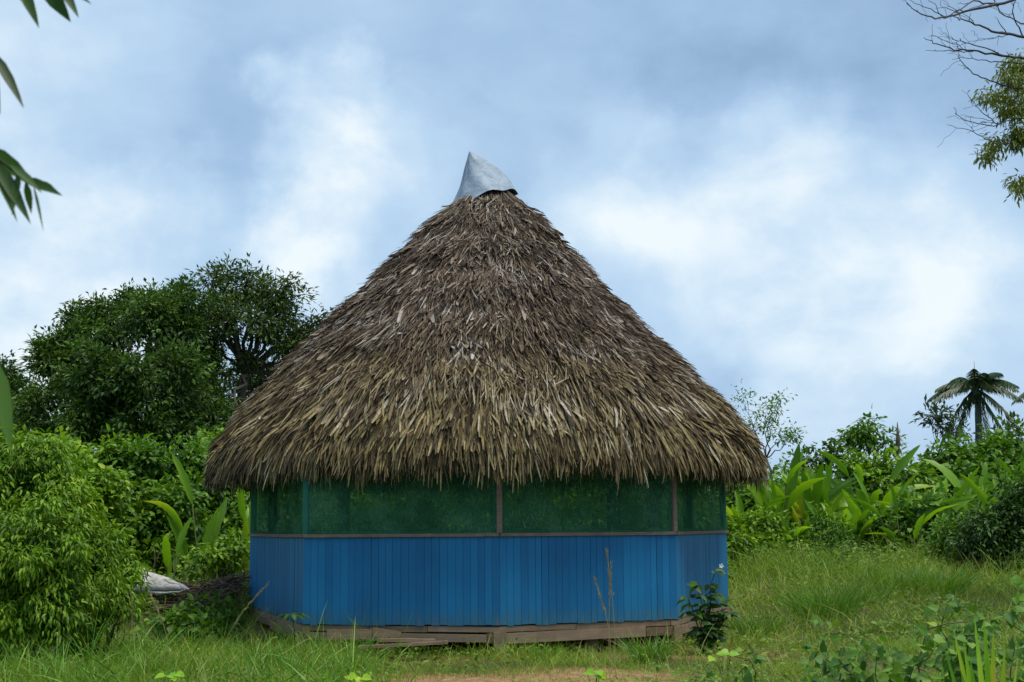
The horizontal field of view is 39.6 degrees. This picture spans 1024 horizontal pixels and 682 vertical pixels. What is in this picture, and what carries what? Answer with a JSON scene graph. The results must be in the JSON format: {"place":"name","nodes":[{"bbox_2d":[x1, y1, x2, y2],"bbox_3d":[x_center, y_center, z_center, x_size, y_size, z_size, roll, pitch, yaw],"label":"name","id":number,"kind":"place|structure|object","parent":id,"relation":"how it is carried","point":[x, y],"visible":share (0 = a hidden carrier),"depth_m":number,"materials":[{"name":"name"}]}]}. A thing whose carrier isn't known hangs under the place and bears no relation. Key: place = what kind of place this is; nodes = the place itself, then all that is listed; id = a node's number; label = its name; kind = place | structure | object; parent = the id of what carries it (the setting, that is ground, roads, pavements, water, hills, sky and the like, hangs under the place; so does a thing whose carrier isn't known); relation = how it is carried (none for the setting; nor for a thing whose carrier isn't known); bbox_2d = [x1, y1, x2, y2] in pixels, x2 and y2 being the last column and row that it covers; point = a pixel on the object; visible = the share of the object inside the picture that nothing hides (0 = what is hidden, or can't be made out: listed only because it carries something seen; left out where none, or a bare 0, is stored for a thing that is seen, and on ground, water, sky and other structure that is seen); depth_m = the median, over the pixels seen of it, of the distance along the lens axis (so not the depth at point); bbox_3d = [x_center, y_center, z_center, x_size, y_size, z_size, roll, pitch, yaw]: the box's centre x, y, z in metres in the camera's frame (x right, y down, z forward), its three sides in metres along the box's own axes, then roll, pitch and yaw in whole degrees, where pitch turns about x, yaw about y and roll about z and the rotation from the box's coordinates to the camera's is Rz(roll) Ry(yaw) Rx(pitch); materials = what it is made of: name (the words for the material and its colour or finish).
{"place":"outdoors","nodes":[
{"label":"outdoors","id":0,"kind":"place"},
{"bbox_2d":[0,0,1023,488],"label":"sky","id":1,"kind":"structure","parent":0,"point":[770,186],"materials":[{"name":"blue"}]},
{"bbox_2d":[0,566,1023,681],"bbox_3d":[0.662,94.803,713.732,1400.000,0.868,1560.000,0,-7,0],"label":"ground","id":2,"kind":"structure","parent":0,"point":[602,642],"depth_m":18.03,"materials":[{"name":"green plant"}]},
{"bbox_2d":[0,349,50,438],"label":"forest tree","id":3,"kind":"object","parent":2,"relation":"on","point":[14,377],"visible":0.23,"depth_m":52.09,"materials":[{"name":"green plant"}]},
{"bbox_2d":[0,0,90,450],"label":"sapling","id":4,"kind":"object","parent":2,"relation":"on","point":[10,165],"visible":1,"depth_m":2.96,"materials":[{"name":"green plant"}]},
{"bbox_2d":[0,422,109,667],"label":"drooping shrub","id":5,"kind":"object","parent":2,"relation":"on","point":[48,524],"visible":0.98,"depth_m":16.44,"materials":[{"name":"green plant"}]},
{"bbox_2d":[0,423,146,549],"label":"vine thicket","id":6,"kind":"object","parent":2,"relation":"on","point":[106,476],"visible":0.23,"depth_m":25.32,"materials":[{"name":"green plant"}]},
{"bbox_2d":[43,512,154,660],"bbox_3d":[-5.131,3.021,17.357,1.406,1.918,1.690,0,-7,0],"label":"drooping shrub","id":7,"kind":"object","parent":2,"relation":"on","point":[120,571],"visible":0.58,"depth_m":17.34,"materials":[{"name":"green plant"}]},
{"bbox_2d":[10,273,242,454],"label":"forest tree","id":8,"kind":"object","parent":2,"relation":"on","point":[98,382],"visible":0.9,"depth_m":43.71,"materials":[{"name":"green plant"}]},
{"bbox_2d":[130,590,133,679],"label":"seed stalk","id":9,"kind":"object","parent":2,"relation":"on","point":[131,593],"visible":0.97,"depth_m":14.36,"materials":[{"name":"plant"}]},
{"bbox_2d":[117,646,190,679],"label":"grass tussock","id":10,"kind":"object","parent":2,"relation":"on","point":[155,665],"depth_m":15.25,"materials":[{"name":"plant"}]},
{"bbox_2d":[148,588,169,674],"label":"seed stalk","id":11,"kind":"object","parent":2,"relation":"on","point":[159,615],"visible":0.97,"depth_m":14.95,"materials":[{"name":"plant"}]},
{"bbox_2d":[99,430,223,573],"bbox_3d":[-6.667,3.178,26.864,2.546,3.106,3.675,0,-7,0],"label":"vine thicket","id":12,"kind":"object","parent":2,"relation":"on","point":[157,476],"visible":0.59,"depth_m":26.35,"materials":[{"name":"green plant"}]},
{"bbox_2d":[133,568,189,593],"bbox_3d":[-5.786,3.823,22.389,2.186,0.490,0.428,-5,-9,32],"label":"fallen log","id":13,"kind":"object","parent":2,"relation":"on","point":[163,585],"visible":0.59,"depth_m":22.01,"materials":[{"name":"white"}]},
{"bbox_2d":[133,517,201,597],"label":"heliconia plant","id":14,"kind":"object","parent":2,"relation":"on","point":[166,554],"visible":0.51,"depth_m":24.74,"materials":[{"name":"green plant"}]},
{"bbox_2d":[154,671,184,681],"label":"seedling","id":15,"kind":"object","parent":2,"relation":"on","point":[172,676],"visible":0.98,"depth_m":12.90,"materials":[{"name":"green plant"}]},
{"bbox_2d":[145,452,227,583],"bbox_3d":[-5.790,3.352,25.302,1.493,2.741,0.381,2,-8,-21],"label":"heliconia plant","id":16,"kind":"object","parent":2,"relation":"on","point":[214,523],"visible":0.63,"depth_m":25.32,"materials":[{"name":"green plant"}]},
{"bbox_2d":[143,566,251,618],"bbox_3d":[-4.850,4.003,22.396,1.745,0.900,2.700,0,-7,0],"label":"dry brush","id":17,"kind":"object","parent":2,"relation":"on","point":[226,582],"visible":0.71,"depth_m":22.16,"materials":[{"name":"brown plant"}]},
{"bbox_2d":[133,590,262,644],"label":"leafy shrub","id":18,"kind":"object","parent":2,"relation":"on","point":[199,616],"visible":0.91,"depth_m":19.59,"materials":[{"name":"green plant"}]},
{"bbox_2d":[177,528,249,590],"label":"leafy shrub","id":19,"kind":"object","parent":2,"relation":"on","point":[210,560],"visible":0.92,"depth_m":23.87,"materials":[{"name":"green plant"}]},
{"bbox_2d":[0,590,446,681],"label":"tall grass","id":20,"kind":"structure","parent":2,"relation":"on","point":[292,660],"depth_m":15.12,"materials":[{"name":"green plant"}]},
{"bbox_2d":[180,424,267,579],"bbox_3d":[-5.742,3.238,28.472,2.385,3.403,4.170,0,-8,-5],"label":"vine thicket","id":21,"kind":"object","parent":2,"relation":"on","point":[233,519],"visible":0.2,"depth_m":27.59,"materials":[{"name":"green plant"}]},
{"bbox_2d":[224,544,239,601],"bbox_3d":[-4.429,3.761,22.573,0.328,1.086,0.094,0,-7,0],"label":"dead stick","id":22,"kind":"object","parent":2,"relation":"on","point":[230,566],"visible":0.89,"depth_m":22.60,"materials":[{"name":"brown wood"}]},
{"bbox_2d":[225,481,258,601],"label":"heliconia plant","id":23,"kind":"object","parent":2,"relation":"on","point":[244,512],"visible":0.34,"depth_m":24.54,"materials":[{"name":"green plant"}]},
{"bbox_2d":[220,581,269,672],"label":"seed stalk","id":24,"kind":"object","parent":2,"relation":"on","point":[257,594],"visible":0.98,"depth_m":14.76,"materials":[{"name":"plant"}]},
{"bbox_2d":[226,638,287,663],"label":"grass tussock","id":25,"kind":"object","parent":2,"relation":"on","point":[259,653],"depth_m":16.58,"materials":[{"name":"plant"}]},
{"bbox_2d":[186,248,333,428],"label":"forest tree","id":26,"kind":"object","parent":2,"relation":"on","point":[249,366],"visible":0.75,"depth_m":47.13,"materials":[{"name":"green plant"}]},
{"bbox_2d":[276,613,308,648],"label":"corner plant","id":27,"kind":"object","parent":2,"relation":"on","point":[294,615],"visible":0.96,"depth_m":17.37,"materials":[{"name":"green plant"}]},
{"bbox_2d":[327,629,373,639],"bbox_3d":[-1.977,3.597,17.432,0.581,0.121,0.028,0,-7,0],"label":"loose plank","id":28,"kind":"object","parent":2,"relation":"on","point":[346,631],"visible":0.83,"depth_m":17.42,"materials":[{"name":"brown wood"}]},
{"bbox_2d":[345,672,371,681],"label":"seedling","id":29,"kind":"object","parent":2,"relation":"on","point":[352,676],"visible":1,"depth_m":12.70,"materials":[{"name":"green plant"}]},
{"bbox_2d":[358,640,447,648],"bbox_3d":[-1.321,3.688,17.268,1.088,0.089,0.120,0,-7,0],"label":"loose plank","id":30,"kind":"object","parent":2,"relation":"on","point":[411,643],"visible":0.83,"depth_m":17.21,"materials":[{"name":"brown wood"}]},
{"bbox_2d":[377,638,434,641],"bbox_3d":[-1.289,3.651,17.354,0.703,0.057,0.120,0,-7,0],"label":"loose plank","id":31,"kind":"object","parent":30,"relation":"on","point":[408,640],"visible":0.92,"depth_m":17.30,"materials":[{"name":"brown wood"}]},
{"bbox_2d":[373,628,400,636],"bbox_3d":[-1.528,3.567,17.416,0.345,0.111,0.028,0,-7,0],"label":"loose plank","id":32,"kind":"object","parent":31,"relation":"on","point":[378,632],"visible":0.94,"depth_m":17.40,"materials":[{"name":"brown wood"}]},
{"bbox_2d":[201,151,770,656],"bbox_3d":[-0.429,0.792,21.748,8.534,7.551,8.556,0,-7,0],"label":"thatched hut","id":33,"kind":"object","parent":2,"relation":"on","point":[471,345],"visible":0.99,"depth_m":18.49,"materials":[{"name":"brown plant"}]},
{"bbox_2d":[0,422,992,583],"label":"undergrowth","id":34,"kind":"object","parent":2,"relation":"on","point":[156,543],"depth_m":30.81,"materials":[{"name":"green plant"}]},
{"bbox_2d":[1,533,1023,681],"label":"ground weeds","id":35,"kind":"object","parent":2,"relation":"on","point":[635,678],"visible":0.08,"depth_m":20.11,"materials":[{"name":"green plant"}]},
{"bbox_2d":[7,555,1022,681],"bbox_3d":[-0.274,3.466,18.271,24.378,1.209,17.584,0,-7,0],"label":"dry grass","id":36,"kind":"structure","parent":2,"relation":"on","point":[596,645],"depth_m":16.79,"materials":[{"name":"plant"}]},
{"bbox_2d":[44,501,1023,652],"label":"meadow grass","id":37,"kind":"structure","parent":2,"relation":"on","point":[782,565],"depth_m":24.82,"materials":[{"name":"green plant"}]},
{"bbox_2d":[523,641,568,661],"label":"grass tussock","id":38,"kind":"object","parent":2,"relation":"on","point":[550,651],"depth_m":16.89,"materials":[{"name":"green plant"}]},
{"bbox_2d":[584,668,605,681],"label":"seedling","id":39,"kind":"object","parent":2,"relation":"on","point":[600,673],"visible":1,"depth_m":12.88,"materials":[{"name":"green plant"}]},
{"bbox_2d":[593,575,611,673],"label":"seed stalk","id":40,"kind":"object","parent":2,"relation":"on","point":[599,594],"visible":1,"depth_m":15.15,"materials":[{"name":"plant"}]},
{"bbox_2d":[605,548,615,675],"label":"seed stalk","id":41,"kind":"object","parent":2,"relation":"on","point":[612,603],"visible":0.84,"depth_m":14.97,"materials":[{"name":"plant"}]},
{"bbox_2d":[608,560,612,679],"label":"seed stalk","id":42,"kind":"object","parent":2,"relation":"on","point":[611,564],"visible":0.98,"depth_m":14.79,"materials":[{"name":"plant"}]},
{"bbox_2d":[611,628,683,663],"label":"grass tussock","id":43,"kind":"object","parent":2,"relation":"on","point":[661,654],"depth_m":16.72,"materials":[{"name":"plant"}]},
{"bbox_2d":[676,564,741,654],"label":"corner plant","id":44,"kind":"object","parent":2,"relation":"on","point":[709,621],"visible":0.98,"depth_m":17.85,"materials":[{"name":"green plant"}]},
{"bbox_2d":[708,648,739,680],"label":"seedling","id":45,"kind":"object","parent":2,"relation":"on","point":[724,652],"visible":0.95,"depth_m":14.30,"materials":[{"name":"green plant"}]},
{"bbox_2d":[683,642,767,681],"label":"vine plant","id":46,"kind":"object","parent":2,"relation":"on","point":[758,658],"visible":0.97,"depth_m":12.74,"materials":[{"name":"green plant"}]},
{"bbox_2d":[720,607,789,636],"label":"grass tussock","id":47,"kind":"object","parent":2,"relation":"on","point":[751,624],"depth_m":20.04,"materials":[{"name":"plant"}]},
{"bbox_2d":[726,491,791,530],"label":"heliconia plant","id":48,"kind":"object","parent":2,"relation":"on","point":[740,506],"visible":0.11,"depth_m":32.99,"materials":[{"name":"green plant"}]},
{"bbox_2d":[726,501,800,568],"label":"leafy shrub","id":49,"kind":"object","parent":2,"relation":"on","point":[758,519],"visible":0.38,"depth_m":31.99,"materials":[{"name":"green plant"}]},
{"bbox_2d":[730,377,805,477],"bbox_3d":[6.712,3.429,37.820,2.463,4.963,1.466,0,-7,0],"label":"airy tree","id":50,"kind":"object","parent":2,"relation":"on","point":[789,434],"visible":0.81,"depth_m":37.98,"materials":[{"name":"green plant"}]},
{"bbox_2d":[743,443,825,527],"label":"heliconia plant","id":51,"kind":"object","parent":2,"relation":"on","point":[792,489],"visible":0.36,"depth_m":34.67,"materials":[{"name":"green plant"}]},
{"bbox_2d":[717,473,853,539],"bbox_3d":[7.032,4.460,37.053,5.873,2.691,3.130,4,-9,-32],"label":"vine thicket","id":52,"kind":"object","parent":2,"relation":"on","point":[747,499],"visible":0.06,"depth_m":36.63,"materials":[{"name":"green plant"}]},
{"bbox_2d":[766,524,829,560],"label":"leafy shrub","id":53,"kind":"object","parent":2,"relation":"on","point":[800,538],"visible":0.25,"depth_m":31.45,"materials":[{"name":"green plant"}]},
{"bbox_2d":[749,514,850,542],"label":"heliconia plant","id":54,"kind":"object","parent":2,"relation":"on","point":[805,527],"visible":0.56,"depth_m":31.59,"materials":[{"name":"green plant"}]},
{"bbox_2d":[740,457,861,527],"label":"heliconia plant","id":55,"kind":"object","parent":2,"relation":"on","point":[813,496],"visible":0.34,"depth_m":34.99,"materials":[{"name":"green plant"}]},
{"bbox_2d":[743,640,858,681],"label":"vine plant","id":56,"kind":"object","parent":2,"relation":"on","point":[831,664],"visible":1,"depth_m":9.63,"materials":[{"name":"green plant"}]},
{"bbox_2d":[778,462,847,522],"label":"heliconia plant","id":57,"kind":"object","parent":2,"relation":"on","point":[810,476],"visible":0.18,"depth_m":35.48,"materials":[{"name":"green plant"}]},
{"bbox_2d":[781,437,853,479],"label":"distant tree","id":58,"kind":"object","parent":2,"relation":"on","point":[822,458],"visible":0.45,"depth_m":84.57,"materials":[{"name":"green plant"}]},
{"bbox_2d":[762,575,878,621],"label":"grass tussock","id":59,"kind":"object","parent":2,"relation":"on","point":[841,603],"depth_m":22.29,"materials":[{"name":"plant"}]},
{"bbox_2d":[800,497,857,554],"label":"leafy shrub","id":60,"kind":"object","parent":2,"relation":"on","point":[828,525],"visible":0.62,"depth_m":31.51,"materials":[{"name":"green plant"}]},
{"bbox_2d":[804,499,897,547],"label":"heliconia plant","id":61,"kind":"object","parent":2,"relation":"on","point":[855,517],"visible":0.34,"depth_m":32.11,"materials":[{"name":"green plant"}]},
{"bbox_2d":[784,445,935,518],"bbox_3d":[8.922,4.130,36.415,3.128,2.924,3.234,-6,-10,38],"label":"heliconia plant","id":62,"kind":"object","parent":2,"relation":"on","point":[903,462],"visible":0.3,"depth_m":36.42,"materials":[{"name":"green plant"}]},
{"bbox_2d":[839,581,897,606],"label":"grass tussock","id":63,"kind":"object","parent":2,"relation":"on","point":[873,593],"depth_m":23.84,"materials":[{"name":"plant"}]},
{"bbox_2d":[833,403,906,462],"bbox_3d":[10.065,3.945,39.868,2.204,4.455,1.480,0,-7,0],"label":"broadleaf tree","id":64,"kind":"object","parent":2,"relation":"on","point":[862,436],"visible":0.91,"depth_m":39.86,"materials":[{"name":"green plant"}]},
{"bbox_2d":[804,616,945,681],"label":"vine plant","id":65,"kind":"object","parent":2,"relation":"on","point":[860,673],"visible":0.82,"depth_m":9.97,"materials":[{"name":"green plant"}]},
{"bbox_2d":[842,501,916,559],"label":"leafy shrub","id":66,"kind":"object","parent":2,"relation":"on","point":[875,524],"visible":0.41,"depth_m":32.11,"materials":[{"name":"green plant"}]},
{"bbox_2d":[832,446,951,506],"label":"vine thicket","id":67,"kind":"object","parent":2,"relation":"on","point":[874,479],"visible":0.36,"depth_m":37.11,"materials":[{"name":"green plant"}]},
{"bbox_2d":[856,565,937,595],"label":"grass tussock","id":68,"kind":"object","parent":2,"relation":"on","point":[895,580],"depth_m":25.27,"materials":[{"name":"plant"}]},
{"bbox_2d":[894,422,900,454],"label":"spiky stalk","id":69,"kind":"object","parent":2,"relation":"on","point":[897,441],"visible":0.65,"depth_m":37.93,"materials":[{"name":"green plant"}]},
{"bbox_2d":[839,472,975,537],"bbox_3d":[8.885,4.011,32.552,3.371,2.067,1.867,-4,-8,23],"label":"heliconia plant","id":70,"kind":"object","parent":2,"relation":"on","point":[862,495],"visible":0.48,"depth_m":32.44,"materials":[{"name":"green plant"}]},
{"bbox_2d":[846,482,976,557],"bbox_3d":[8.986,4.082,31.984,2.766,1.815,2.683,-4,-8,23],"label":"heliconia plant","id":71,"kind":"object","parent":2,"relation":"on","point":[920,521],"visible":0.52,"depth_m":31.89,"materials":[{"name":"green plant"}]},
{"bbox_2d":[876,466,979,508],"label":"heliconia plant","id":72,"kind":"object","parent":2,"relation":"on","point":[959,493],"visible":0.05,"depth_m":34.35,"materials":[{"name":"green plant"}]},
{"bbox_2d":[884,485,974,555],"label":"leafy shrub","id":73,"kind":"object","parent":2,"relation":"on","point":[905,521],"visible":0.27,"depth_m":32.34,"materials":[{"name":"green plant"}]},
{"bbox_2d":[899,611,978,681],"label":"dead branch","id":74,"kind":"object","parent":2,"relation":"on","point":[932,628],"visible":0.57,"depth_m":9.45,"materials":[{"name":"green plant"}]},
{"bbox_2d":[878,594,1002,681],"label":"vine plant","id":75,"kind":"object","parent":2,"relation":"on","point":[938,664],"visible":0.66,"depth_m":9.81,"materials":[{"name":"green plant"}]},
{"bbox_2d":[897,561,988,598],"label":"grass tussock","id":76,"kind":"object","parent":2,"relation":"on","point":[950,581],"depth_m":24.84,"materials":[{"name":"plant"}]},
{"bbox_2d":[908,394,981,450],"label":"distant tree","id":77,"kind":"object","parent":2,"relation":"on","point":[937,418],"visible":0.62,"depth_m":60.02,"materials":[{"name":"green plant"}]},
{"bbox_2d":[917,506,978,569],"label":"leafy shrub","id":78,"kind":"object","parent":2,"relation":"on","point":[936,533],"visible":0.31,"depth_m":29.54,"materials":[{"name":"green plant"}]},
{"bbox_2d":[903,0,1023,207],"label":"overhanging tree","id":79,"kind":"object","parent":2,"relation":"on","point":[1014,139],"visible":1,"depth_m":21.49,"materials":[{"name":"green plant"}]},
{"bbox_2d":[939,473,987,511],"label":"heliconia plant","id":80,"kind":"object","parent":2,"relation":"on","point":[979,482],"visible":0.12,"depth_m":33.91,"materials":[{"name":"green plant"}]},
{"bbox_2d":[909,424,1023,496],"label":"vine thicket","id":81,"kind":"object","parent":2,"relation":"on","point":[990,450],"visible":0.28,"depth_m":39.45,"materials":[{"name":"green plant"}]},
{"bbox_2d":[923,459,1023,507],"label":"heliconia plant","id":82,"kind":"object","parent":2,"relation":"on","point":[951,476],"visible":0.17,"depth_m":35.54,"materials":[{"name":"green plant"}]},
{"bbox_2d":[927,365,1023,450],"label":"palm tree","id":83,"kind":"object","parent":2,"relation":"on","point":[985,382],"visible":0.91,"depth_m":81.87,"materials":[{"name":"green plant"}]},
{"bbox_2d":[933,473,1021,526],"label":"heliconia plant","id":84,"kind":"object","parent":2,"relation":"on","point":[978,491],"visible":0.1,"depth_m":32.28,"materials":[{"name":"green plant"}]},
{"bbox_2d":[944,616,1017,681],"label":"yellow blade plant","id":85,"kind":"object","parent":2,"relation":"on","point":[990,674],"visible":1,"depth_m":6.63,"materials":[{"name":"plant"}]},
{"bbox_2d":[939,464,1023,575],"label":"leafy shrub","id":86,"kind":"object","parent":2,"relation":"on","point":[1002,528],"visible":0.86,"depth_m":28.42,"materials":[{"name":"green plant"}]},
{"bbox_2d":[944,575,1023,681],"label":"vine plant","id":87,"kind":"object","parent":2,"relation":"on","point":[1017,600],"visible":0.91,"depth_m":9.03,"materials":[{"name":"green plant"}]},
{"bbox_2d":[977,411,1023,450],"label":"distant tree","id":88,"kind":"object","parent":2,"relation":"on","point":[1008,427],"visible":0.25,"depth_m":70.03,"materials":[{"name":"green plant"}]},
{"bbox_2d":[992,458,1023,497],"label":"heliconia plant","id":89,"kind":"object","parent":2,"relation":"on","point":[1004,466],"visible":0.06,"depth_m":35.09,"materials":[{"name":"green plant"}]},
{"bbox_2d":[1011,392,1023,405],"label":"palm tree","id":90,"kind":"object","parent":2,"relation":"on","point":[1019,398],"visible":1,"depth_m":80.82,"materials":[{"name":"green plant"}]}
]}

